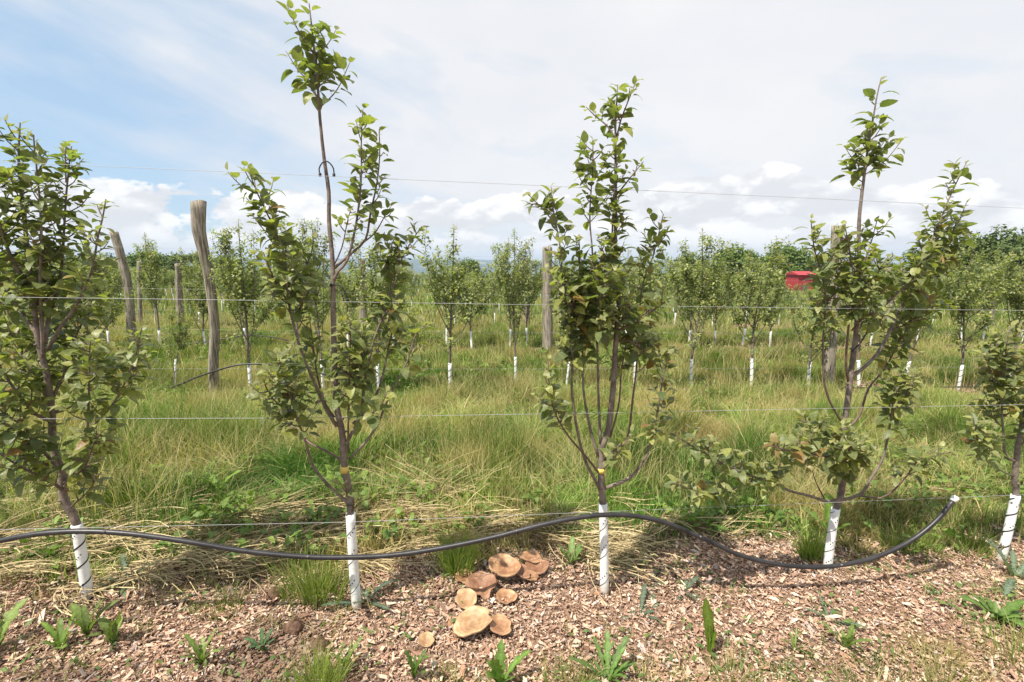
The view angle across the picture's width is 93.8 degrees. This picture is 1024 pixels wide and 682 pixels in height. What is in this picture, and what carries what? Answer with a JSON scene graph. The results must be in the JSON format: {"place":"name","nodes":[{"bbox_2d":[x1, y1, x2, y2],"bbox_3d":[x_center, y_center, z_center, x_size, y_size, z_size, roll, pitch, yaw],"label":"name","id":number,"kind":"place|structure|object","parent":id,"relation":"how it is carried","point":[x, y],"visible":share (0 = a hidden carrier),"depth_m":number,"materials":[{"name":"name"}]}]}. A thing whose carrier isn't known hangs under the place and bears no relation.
{"place":"outdoors","nodes":[
{"label":"outdoors","id":0,"kind":"place"},
{"bbox_2d":[8,257,909,283],"bbox_3d":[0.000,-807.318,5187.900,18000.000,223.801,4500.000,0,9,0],"label":"hills","id":1,"kind":"structure","parent":0,"point":[417,267],"depth_m":4989.28,"materials":[{"name":"plant"}]},
{"bbox_2d":[0,283,1023,681],"bbox_3d":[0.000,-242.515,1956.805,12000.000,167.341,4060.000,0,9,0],"label":"ground","id":2,"kind":"structure","parent":0,"point":[636,649],"depth_m":2.19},
{"bbox_2d":[0,597,28,647],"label":"dandelion plant","id":3,"kind":"object","parent":2,"relation":"on","point":[9,616],"visible":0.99,"depth_m":1.88,"materials":[{"name":"green plant"}]},
{"bbox_2d":[40,611,77,648],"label":"dandelion plant","id":4,"kind":"object","parent":2,"relation":"on","point":[59,635],"visible":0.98,"depth_m":1.87,"materials":[{"name":"green plant"}]},
{"bbox_2d":[0,113,158,601],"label":"apple tree","id":5,"kind":"object","parent":2,"relation":"on","point":[34,333],"visible":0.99,"depth_m":1.88,"materials":[{"name":"green plant"}]},
{"bbox_2d":[43,246,134,385],"bbox_3d":[-5.207,-0.255,5.965,0.900,1.912,1.126,-6,11,-34],"label":"orchard tree","id":6,"kind":"object","parent":2,"relation":"on","point":[93,285],"visible":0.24,"depth_m":5.92,"materials":[{"name":"green plant"}]},
{"bbox_2d":[61,598,119,634],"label":"dandelion plant","id":7,"kind":"object","parent":2,"relation":"on","point":[81,616],"visible":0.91,"depth_m":1.95,"materials":[{"name":"green plant"}]},
{"bbox_2d":[68,258,123,342],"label":"orchard tree","id":8,"kind":"object","parent":2,"relation":"on","point":[112,280],"visible":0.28,"depth_m":9.98,"materials":[{"name":"green plant"}]},
{"bbox_2d":[88,610,122,645],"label":"dandelion plant","id":9,"kind":"object","parent":2,"relation":"on","point":[109,628],"visible":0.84,"depth_m":1.89,"materials":[{"name":"green plant"}]},
{"bbox_2d":[109,232,136,344],"bbox_3d":[-8.053,-0.966,9.995,0.298,2.573,0.186,0,9,0],"label":"wooden post","id":10,"kind":"object","parent":2,"relation":"on","point":[125,274],"visible":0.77,"depth_m":9.90,"materials":[{"name":"wood"}]},
{"bbox_2d":[96,553,158,601],"bbox_3d":[-1.799,1.092,2.224,0.293,0.117,0.206,3,10,15],"label":"thistle","id":11,"kind":"object","parent":2,"relation":"on","point":[123,559],"visible":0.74,"depth_m":2.24,"materials":[{"name":"green plant"}]},
{"bbox_2d":[137,261,142,323],"bbox_3d":[-11.004,-1.353,14.166,0.312,2.005,0.131,-1,10,-7],"label":"wooden post","id":12,"kind":"object","parent":2,"relation":"on","point":[139,304],"visible":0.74,"depth_m":14.13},
{"bbox_2d":[125,250,172,271],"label":"hedgerow tree","id":13,"kind":"object","parent":2,"relation":"on","point":[132,258],"visible":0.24,"depth_m":82.26,"materials":[{"name":"green plant"}]},
{"bbox_2d":[132,232,170,343],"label":"orchard tree","id":14,"kind":"object","parent":2,"relation":"on","point":[153,282],"visible":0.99,"depth_m":9.98,"materials":[{"name":"green plant"}]},
{"bbox_2d":[160,310,194,388],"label":"orchard tree","id":15,"kind":"object","parent":2,"relation":"on","point":[180,344],"visible":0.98,"depth_m":6.12,"materials":[{"name":"green plant"}]},
{"bbox_2d":[175,263,184,324],"bbox_3d":[-9.927,-1.348,14.277,0.314,1.923,0.205,0,9,0],"label":"wooden post","id":16,"kind":"object","parent":2,"relation":"on","point":[179,292],"visible":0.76,"depth_m":14.20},
{"bbox_2d":[177,247,215,323],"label":"orchard tree","id":17,"kind":"object","parent":2,"relation":"on","point":[199,275],"visible":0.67,"depth_m":14.14,"materials":[{"name":"green plant"}]},
{"bbox_2d":[181,278,217,346],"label":"orchard tree","id":18,"kind":"object","parent":2,"relation":"on","point":[201,309],"visible":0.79,"depth_m":10.18,"materials":[{"name":"green plant"}]},
{"bbox_2d":[180,627,219,664],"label":"dandelion plant","id":19,"kind":"object","parent":2,"relation":"on","point":[200,653],"visible":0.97,"depth_m":1.83,"materials":[{"name":"green plant"}]},
{"bbox_2d":[59,363,343,392],"bbox_3d":[-4.609,0.485,6.076,4.910,0.357,0.022,-1,10,-6],"label":"irrigation pipe","id":20,"kind":"object","parent":2,"relation":"on","point":[233,366],"visible":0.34,"depth_m":6.15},
{"bbox_2d":[190,200,219,393],"bbox_3d":[-3.864,-0.475,6.081,0.230,2.537,0.165,0,9,0],"label":"wooden post","id":21,"kind":"object","parent":2,"relation":"on","point":[198,215],"visible":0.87,"depth_m":6.01,"materials":[{"name":"wood"}]},
{"bbox_2d":[188,573,263,622],"bbox_3d":[-1.251,1.133,2.115,0.308,0.138,0.275,0,9,0],"label":"grass tuft","id":22,"kind":"object","parent":2,"relation":"on","point":[222,605],"visible":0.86,"depth_m":2.11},
{"bbox_2d":[213,248,261,347],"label":"orchard tree","id":23,"kind":"object","parent":2,"relation":"on","point":[220,266],"visible":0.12,"depth_m":10.19,"materials":[{"name":"green plant"}]},
{"bbox_2d":[207,219,279,390],"bbox_3d":[-3.409,-0.379,6.203,0.850,2.335,0.850,-2,10,-13],"label":"orchard tree","id":24,"kind":"object","parent":2,"relation":"on","point":[237,280],"visible":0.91,"depth_m":6.03,"materials":[{"name":"green plant"}]},
{"bbox_2d":[244,627,273,650],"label":"broadleaf weed","id":25,"kind":"object","parent":2,"relation":"on","point":[255,643],"visible":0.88,"depth_m":1.93,"materials":[{"name":"green plant"}]},
{"bbox_2d":[283,617,304,636],"bbox_3d":[-0.920,1.207,2.021,0.081,0.067,0.082,0,9,0],"label":"dirt clod","id":26,"kind":"object","parent":2,"relation":"on","point":[295,624],"visible":0.9,"depth_m":2.00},
{"bbox_2d":[270,217,322,340],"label":"orchard tree","id":27,"kind":"object","parent":2,"relation":"on","point":[303,231],"visible":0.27,"depth_m":10.24,"materials":[{"name":"green plant"}]},
{"bbox_2d":[253,532,364,611],"bbox_3d":[-0.908,1.064,2.195,0.500,0.275,0.577,-7,12,-37],"label":"grass tuft","id":28,"kind":"object","parent":2,"relation":"on","point":[310,588],"visible":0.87,"depth_m":2.18,"materials":[{"name":"plant"}]},
{"bbox_2d":[289,219,342,389],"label":"orchard tree","id":29,"kind":"object","parent":2,"relation":"on","point":[313,299],"visible":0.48,"depth_m":6.28,"materials":[{"name":"green plant"}]},
{"bbox_2d":[271,627,375,681],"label":"grass tuft","id":30,"kind":"object","parent":2,"relation":"on","point":[318,676],"visible":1,"depth_m":1.75,"materials":[{"name":"plant"}]},
{"bbox_2d":[223,0,437,612],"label":"apple tree","id":31,"kind":"object","parent":2,"relation":"on","point":[316,74],"visible":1,"depth_m":1.87,"materials":[{"name":"green plant"}]},
{"bbox_2d":[0,495,1007,529],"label":"trellis wire","id":32,"kind":"object","parent":31,"relation":"attached to","point":[482,516],"visible":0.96,"depth_m":2.08,"materials":[{"name":"grey"}]},
{"bbox_2d":[0,495,958,568],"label":"irrigation pipe","id":33,"kind":"object","parent":32,"relation":"hanging from","point":[954,499],"visible":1,"depth_m":2.07,"materials":[{"name":"black"}]},
{"bbox_2d":[0,161,1012,207],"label":"trellis wire","id":34,"kind":"object","parent":31,"relation":"attached to","point":[491,183],"visible":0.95,"depth_m":1.86,"materials":[{"name":"grey"}]},
{"bbox_2d":[75,404,1023,418],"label":"trellis wire","id":35,"kind":"object","parent":31,"relation":"attached to","point":[493,414],"visible":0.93,"depth_m":2.03,"materials":[{"name":"grey"}]},
{"bbox_2d":[319,266,364,346],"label":"orchard tree","id":36,"kind":"object","parent":2,"relation":"on","point":[348,291],"visible":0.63,"depth_m":10.47,"materials":[{"name":"green plant"}]},
{"bbox_2d":[321,579,396,609],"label":"thistle","id":37,"kind":"object","parent":2,"relation":"on","point":[365,595],"visible":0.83,"depth_m":2.17,"materials":[{"name":"green plant"}]},
{"bbox_2d":[344,227,415,394],"bbox_3d":[-1.699,-0.352,6.321,0.796,2.258,0.933,-9,13,-42],"label":"orchard tree","id":38,"kind":"object","parent":2,"relation":"on","point":[365,303],"visible":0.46,"depth_m":6.18,"materials":[{"name":"green plant"}]},
{"bbox_2d":[405,649,428,679],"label":"dandelion plant","id":39,"kind":"object","parent":2,"relation":"on","point":[414,665],"visible":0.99,"depth_m":1.78,"materials":[{"name":"green plant"}]},
{"bbox_2d":[301,446,542,502],"bbox_3d":[-0.598,0.894,3.201,1.665,0.339,0.521,0,9,0],"label":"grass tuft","id":40,"kind":"object","parent":2,"relation":"on","point":[439,478],"visible":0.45,"depth_m":3.25,"materials":[{"name":"plant"}]},
{"bbox_2d":[418,631,434,646],"bbox_3d":[-0.345,1.240,1.936,0.066,0.093,0.070,0,9,0],"label":"mushroom","id":41,"kind":"object","parent":2,"relation":"on","point":[426,639],"visible":0.88,"depth_m":1.94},
{"bbox_2d":[422,255,468,347],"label":"orchard tree","id":42,"kind":"object","parent":2,"relation":"on","point":[437,284],"visible":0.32,"depth_m":10.56,"materials":[{"name":"green plant"}]},
{"bbox_2d":[420,653,482,681],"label":"grass tuft","id":43,"kind":"object","parent":2,"relation":"on","point":[455,671],"visible":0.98,"depth_m":1.78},
{"bbox_2d":[412,515,491,580],"bbox_3d":[-0.281,1.032,2.361,0.409,0.285,0.440,-4,10,-22],"label":"grass tuft","id":44,"kind":"object","parent":2,"relation":"on","point":[458,563],"visible":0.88,"depth_m":2.35,"materials":[{"name":"plant"}]},
{"bbox_2d":[414,224,493,383],"bbox_3d":[-0.840,-0.394,6.460,1.007,2.303,0.992,-4,12,-23],"label":"orchard tree","id":45,"kind":"object","parent":2,"relation":"on","point":[454,282],"visible":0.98,"depth_m":6.23,"materials":[{"name":"green plant"}]},
{"bbox_2d":[455,588,476,609],"bbox_3d":[-0.206,1.193,2.144,0.101,0.116,0.107,0,9,0],"label":"mushroom","id":46,"kind":"object","parent":2,"relation":"on","point":[467,597],"visible":0.88,"depth_m":2.16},
{"bbox_2d":[452,605,492,637],"bbox_3d":[-0.162,1.212,2.006,0.166,0.126,0.142,0,9,0],"label":"mushroom","id":47,"kind":"object","parent":2,"relation":"on","point":[472,620],"visible":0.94,"depth_m":2.00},
{"bbox_2d":[454,276,496,348],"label":"orchard tree","id":48,"kind":"object","parent":2,"relation":"on","point":[467,295],"visible":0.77,"depth_m":10.76,"materials":[{"name":"green plant"}]},
{"bbox_2d":[0,446,952,649],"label":"straw","id":49,"kind":"object","parent":2,"relation":"on","point":[220,558],"visible":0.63,"depth_m":2.57,"materials":[{"name":"plant"}]},
{"bbox_2d":[465,571,496,600],"bbox_3d":[-0.145,1.173,2.242,0.149,0.126,0.125,0,9,0],"label":"mushroom","id":50,"kind":"object","parent":2,"relation":"on","point":[483,584],"visible":0.91,"depth_m":2.25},
{"bbox_2d":[489,614,510,635],"bbox_3d":[-0.050,1.225,2.011,0.095,0.100,0.108,0,9,0],"label":"mushroom","id":51,"kind":"object","parent":2,"relation":"on","point":[500,624],"visible":0.89,"depth_m":2.01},
{"bbox_2d":[1,265,1001,295],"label":"orchard rows","id":52,"kind":"object","parent":2,"relation":"on","point":[329,272],"visible":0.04,"depth_m":42.72,"materials":[{"name":"green plant"}]},
{"bbox_2d":[488,553,520,580],"bbox_3d":[-0.036,1.146,2.334,0.162,0.153,0.148,0,9,0],"label":"mushroom","id":53,"kind":"object","parent":2,"relation":"on","point":[504,564],"visible":0.88,"depth_m":2.35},
{"bbox_2d":[496,588,517,603],"bbox_3d":[-0.023,1.199,2.185,0.100,0.096,0.085,0,9,0],"label":"mushroom","id":54,"kind":"object","parent":2,"relation":"on","point":[503,592],"visible":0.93,"depth_m":2.20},
{"bbox_2d":[485,639,530,681],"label":"dandelion plant","id":55,"kind":"object","parent":2,"relation":"on","point":[497,665],"visible":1,"depth_m":1.75,"materials":[{"name":"green plant"}]},
{"bbox_2d":[1,322,1020,390],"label":"weeds","id":56,"kind":"object","parent":2,"relation":"on","point":[510,365],"visible":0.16,"depth_m":9.24,"materials":[{"name":"green plant"}]},
{"bbox_2d":[0,355,1023,604],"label":"tall grass","id":57,"kind":"structure","parent":2,"relation":"on","point":[696,402],"depth_m":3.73,"materials":[{"name":"plant"}]},
{"bbox_2d":[0,380,1023,681],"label":"wood chips","id":58,"kind":"object","parent":2,"relation":"on","point":[444,608],"visible":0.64,"depth_m":2.09,"materials":[{"name":"wood"}]},
{"bbox_2d":[0,542,1023,681],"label":"grass sprouts","id":59,"kind":"object","parent":2,"relation":"on","point":[952,647],"depth_m":1.94,"materials":[{"name":"plant"}]},
{"bbox_2d":[0,551,1023,681],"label":"weeds","id":60,"kind":"object","parent":2,"relation":"on","point":[694,657],"visible":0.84,"depth_m":2.03,"materials":[{"name":"green plant"}]},
{"bbox_2d":[490,238,533,347],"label":"orchard tree","id":61,"kind":"object","parent":2,"relation":"on","point":[498,280],"visible":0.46,"depth_m":10.72,"materials":[{"name":"green plant"}]},
{"bbox_2d":[0,373,1023,571],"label":"weeds","id":62,"kind":"object","parent":2,"relation":"on","point":[311,512],"visible":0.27,"depth_m":3.13,"materials":[{"name":"green plant"}]},
{"bbox_2d":[494,228,537,379],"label":"orchard tree","id":63,"kind":"object","parent":2,"relation":"on","point":[507,292],"visible":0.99,"depth_m":6.42,"materials":[{"name":"green plant"}]},
{"bbox_2d":[24,282,1022,331],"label":"tall grass","id":64,"kind":"structure","parent":2,"relation":"on","point":[419,289],"depth_m":19.68,"materials":[{"name":"plant"}]},
{"bbox_2d":[511,254,542,343],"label":"orchard tree","id":65,"kind":"object","parent":2,"relation":"on","point":[532,267],"visible":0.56,"depth_m":10.89,"materials":[{"name":"green plant"}]},
{"bbox_2d":[525,558,549,574],"bbox_3d":[0.127,1.163,2.397,0.124,0.110,0.120,0,9,0],"label":"mushroom","id":66,"kind":"object","parent":2,"relation":"on","point":[540,568],"visible":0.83,"depth_m":2.40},
{"bbox_2d":[542,246,552,349],"bbox_3d":[0.790,-0.891,10.585,0.250,2.354,0.233,0,9,0],"label":"wooden post","id":67,"kind":"object","parent":2,"relation":"on","point":[547,338],"visible":0.78,"depth_m":10.53,"materials":[{"name":"wood"}]},
{"bbox_2d":[558,536,581,564],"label":"broadleaf weed","id":68,"kind":"object","parent":2,"relation":"on","point":[577,548],"visible":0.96,"depth_m":2.50,"materials":[{"name":"green plant"}]},
{"bbox_2d":[538,640,603,681],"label":"grass tuft","id":69,"kind":"object","parent":2,"relation":"on","point":[546,678],"visible":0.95,"depth_m":1.78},
{"bbox_2d":[520,75,680,596],"bbox_3d":[0.399,0.090,2.077,0.770,2.282,0.425,-2,10,-11],"label":"apple tree","id":70,"kind":"object","parent":2,"relation":"on","point":[578,299],"visible":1,"depth_m":1.99,"materials":[{"name":"green plant"}]},
{"bbox_2d":[20,297,1023,310],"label":"trellis wire","id":71,"kind":"object","parent":70,"relation":"attached to","point":[504,304],"visible":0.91,"depth_m":1.93,"materials":[{"name":"grey"}]},
{"bbox_2d":[569,629,635,681],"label":"dandelion plant","id":72,"kind":"object","parent":2,"relation":"on","point":[612,671],"visible":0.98,"depth_m":1.82,"materials":[{"name":"green plant"}]},
{"bbox_2d":[599,234,674,385],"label":"orchard tree","id":73,"kind":"object","parent":2,"relation":"on","point":[658,268],"visible":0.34,"depth_m":6.48,"materials":[{"name":"green plant"}]},
{"bbox_2d":[622,583,659,620],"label":"thistle","id":74,"kind":"object","parent":2,"relation":"on","point":[643,595],"visible":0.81,"depth_m":2.19,"materials":[{"name":"green plant"}]},
{"bbox_2d":[666,258,710,346],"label":"orchard tree","id":75,"kind":"object","parent":2,"relation":"on","point":[697,280],"visible":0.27,"depth_m":11.25,"materials":[{"name":"green plant"}]},
{"bbox_2d":[663,228,731,385],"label":"orchard tree","id":76,"kind":"object","parent":2,"relation":"on","point":[711,286],"visible":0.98,"depth_m":6.70,"materials":[{"name":"green plant"}]},
{"bbox_2d":[702,598,716,652],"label":"dandelion plant","id":77,"kind":"object","parent":2,"relation":"on","point":[709,627],"visible":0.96,"depth_m":1.92,"materials":[{"name":"green plant"}]},
{"bbox_2d":[703,271,738,346],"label":"orchard tree","id":78,"kind":"object","parent":2,"relation":"on","point":[721,302],"visible":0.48,"depth_m":11.32,"materials":[{"name":"green plant"}]},
{"bbox_2d":[711,242,759,283],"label":"hedgerow tree","id":79,"kind":"object","parent":2,"relation":"on","point":[740,260],"visible":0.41,"depth_m":81.07,"materials":[{"name":"green plant"}]},
{"bbox_2d":[703,631,774,681],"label":"grass tuft","id":80,"kind":"object","parent":2,"relation":"on","point":[731,661],"visible":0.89,"depth_m":1.86,"materials":[{"name":"plant"}]},
{"bbox_2d":[737,247,766,346],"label":"orchard tree","id":81,"kind":"object","parent":2,"relation":"on","point":[749,260],"visible":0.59,"depth_m":11.41,"materials":[{"name":"green plant"}]},
{"bbox_2d":[720,236,793,384],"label":"orchard tree","id":82,"kind":"object","parent":2,"relation":"on","point":[770,284],"visible":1,"depth_m":6.81,"materials":[{"name":"green plant"}]},
{"bbox_2d":[753,278,792,345],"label":"orchard tree","id":83,"kind":"object","parent":2,"relation":"on","point":[771,324],"visible":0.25,"depth_m":11.61,"materials":[{"name":"green plant"}]},
{"bbox_2d":[762,240,811,288],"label":"hedgerow tree","id":84,"kind":"object","parent":2,"relation":"on","point":[798,259],"visible":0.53,"depth_m":82.17,"materials":[{"name":"green plant"}]},
{"bbox_2d":[778,508,840,563],"bbox_3d":[1.609,1.067,2.595,0.343,0.254,0.342,0,9,0],"label":"grass tuft","id":85,"kind":"object","parent":2,"relation":"on","point":[809,549],"visible":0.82,"depth_m":2.57,"materials":[{"name":"plant"}]},
{"bbox_2d":[781,288,844,385],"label":"orchard tree","id":86,"kind":"object","parent":2,"relation":"on","point":[812,329],"visible":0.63,"depth_m":7.03,"materials":[{"name":"green plant"}]},
{"bbox_2d":[663,76,981,573],"bbox_3d":[1.457,0.041,2.187,1.620,2.400,0.443,-2,10,-11],"label":"apple tree","id":87,"kind":"object","parent":2,"relation":"on","point":[929,257],"visible":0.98,"depth_m":2.21,"materials":[{"name":"green plant"}]},
{"bbox_2d":[805,492,853,531],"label":"broadleaf weed","id":88,"kind":"object","parent":2,"relation":"on","point":[828,496],"visible":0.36,"depth_m":2.81,"materials":[{"name":"green plant"}]},
{"bbox_2d":[822,225,841,386],"bbox_3d":[4.723,-0.442,7.050,0.291,2.458,0.171,0,9,0],"label":"wooden post","id":89,"kind":"object","parent":2,"relation":"on","point":[830,359],"visible":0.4,"depth_m":7.07,"materials":[{"name":"wood"}]},
{"bbox_2d":[820,620,873,650],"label":"dandelion plant","id":90,"kind":"object","parent":2,"relation":"on","point":[847,638],"visible":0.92,"depth_m":1.98,"materials":[{"name":"green plant"}]},
{"bbox_2d":[818,259,910,388],"bbox_3d":[5.185,-0.229,7.136,1.126,1.993,0.906,2,10,9],"label":"orchard tree","id":91,"kind":"object","parent":2,"relation":"on","point":[870,320],"visible":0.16,"depth_m":7.22,"materials":[{"name":"green plant"}]},
{"bbox_2d":[867,514,927,556],"bbox_3d":[2.184,1.117,2.726,0.334,0.174,0.295,0,9,0],"label":"grass tuft","id":92,"kind":"object","parent":2,"relation":"on","point":[895,542],"visible":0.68,"depth_m":2.72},
{"bbox_2d":[898,264,948,383],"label":"orchard tree","id":93,"kind":"object","parent":2,"relation":"on","point":[922,332],"visible":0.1,"depth_m":7.11,"materials":[{"name":"green plant"}]},
{"bbox_2d":[895,523,962,553],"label":"grass tuft","id":94,"kind":"object","parent":2,"relation":"on","point":[927,545],"visible":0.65,"depth_m":2.72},
{"bbox_2d":[881,630,1002,681],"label":"grass tuft","id":95,"kind":"object","parent":2,"relation":"on","point":[942,671],"visible":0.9,"depth_m":1.87,"materials":[{"name":"plant"}]},
{"bbox_2d":[931,231,998,287],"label":"hedgerow tree","id":96,"kind":"object","parent":2,"relation":"on","point":[979,249],"visible":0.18,"depth_m":56.71,"materials":[{"name":"green plant"}]},
{"bbox_2d":[940,239,1016,390],"bbox_3d":[6.868,-0.330,7.213,0.844,2.363,0.844,6,11,30],"label":"orchard tree","id":97,"kind":"object","parent":2,"relation":"on","point":[965,293],"visible":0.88,"depth_m":7.16,"materials":[{"name":"green plant"}]},
{"bbox_2d":[938,523,1019,558],"bbox_3d":[2.605,1.130,2.739,0.344,0.176,0.372,0,9,0],"label":"grass tuft","id":98,"kind":"object","parent":2,"relation":"on","point":[985,549],"visible":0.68,"depth_m":2.70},
{"bbox_2d":[954,604,1023,681],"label":"grass tuft","id":99,"kind":"object","parent":2,"relation":"on","point":[996,644],"visible":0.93,"depth_m":1.98,"materials":[{"name":"plant"}]},
{"bbox_2d":[958,320,1023,562],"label":"apple tree","id":100,"kind":"object","parent":2,"relation":"on","point":[1010,401],"visible":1,"depth_m":2.40,"materials":[{"name":"green plant"}]},
{"bbox_2d":[960,594,1023,626],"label":"broadleaf weed","id":101,"kind":"object","parent":2,"relation":"on","point":[1010,610],"visible":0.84,"depth_m":2.17,"materials":[{"name":"green plant"}]},
{"bbox_2d":[961,224,1023,293],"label":"hedgerow tree","id":102,"kind":"object","parent":2,"relation":"on","point":[1003,244],"visible":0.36,"depth_m":55.85,"materials":[{"name":"green plant"}]},
{"bbox_2d":[975,248,1021,340],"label":"orchard tree","id":103,"kind":"object","parent":2,"relation":"on","point":[995,258],"visible":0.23,"depth_m":12.20,"materials":[{"name":"green plant"}]},
{"bbox_2d":[982,237,1023,387],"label":"orchard tree","id":104,"kind":"object","parent":2,"relation":"on","point":[1015,289],"visible":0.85,"depth_m":7.30,"materials":[{"name":"green plant"}]},
{"bbox_2d":[986,539,1023,595],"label":"thistle","id":105,"kind":"object","parent":2,"relation":"on","point":[1008,587],"visible":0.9,"depth_m":2.47,"materials":[{"name":"green plant"}]},
{"bbox_2d":[0,307,1023,396],"bbox_3d":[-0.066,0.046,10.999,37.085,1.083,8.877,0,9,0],"label":"tall grass","id":106,"kind":"structure","parent":0,"point":[730,358],"depth_m":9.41,"materials":[{"name":"plant"}]},
{"bbox_2d":[0,0,1023,260],"label":"sky","id":107,"kind":"structure","parent":0,"point":[741,98],"materials":[{"name":"white"}]},
{"bbox_2d":[785,271,815,290],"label":"red shed","id":108,"kind":"structure","parent":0,"point":[793,278],"depth_m":63.95,"materials":[{"name":"metal"}]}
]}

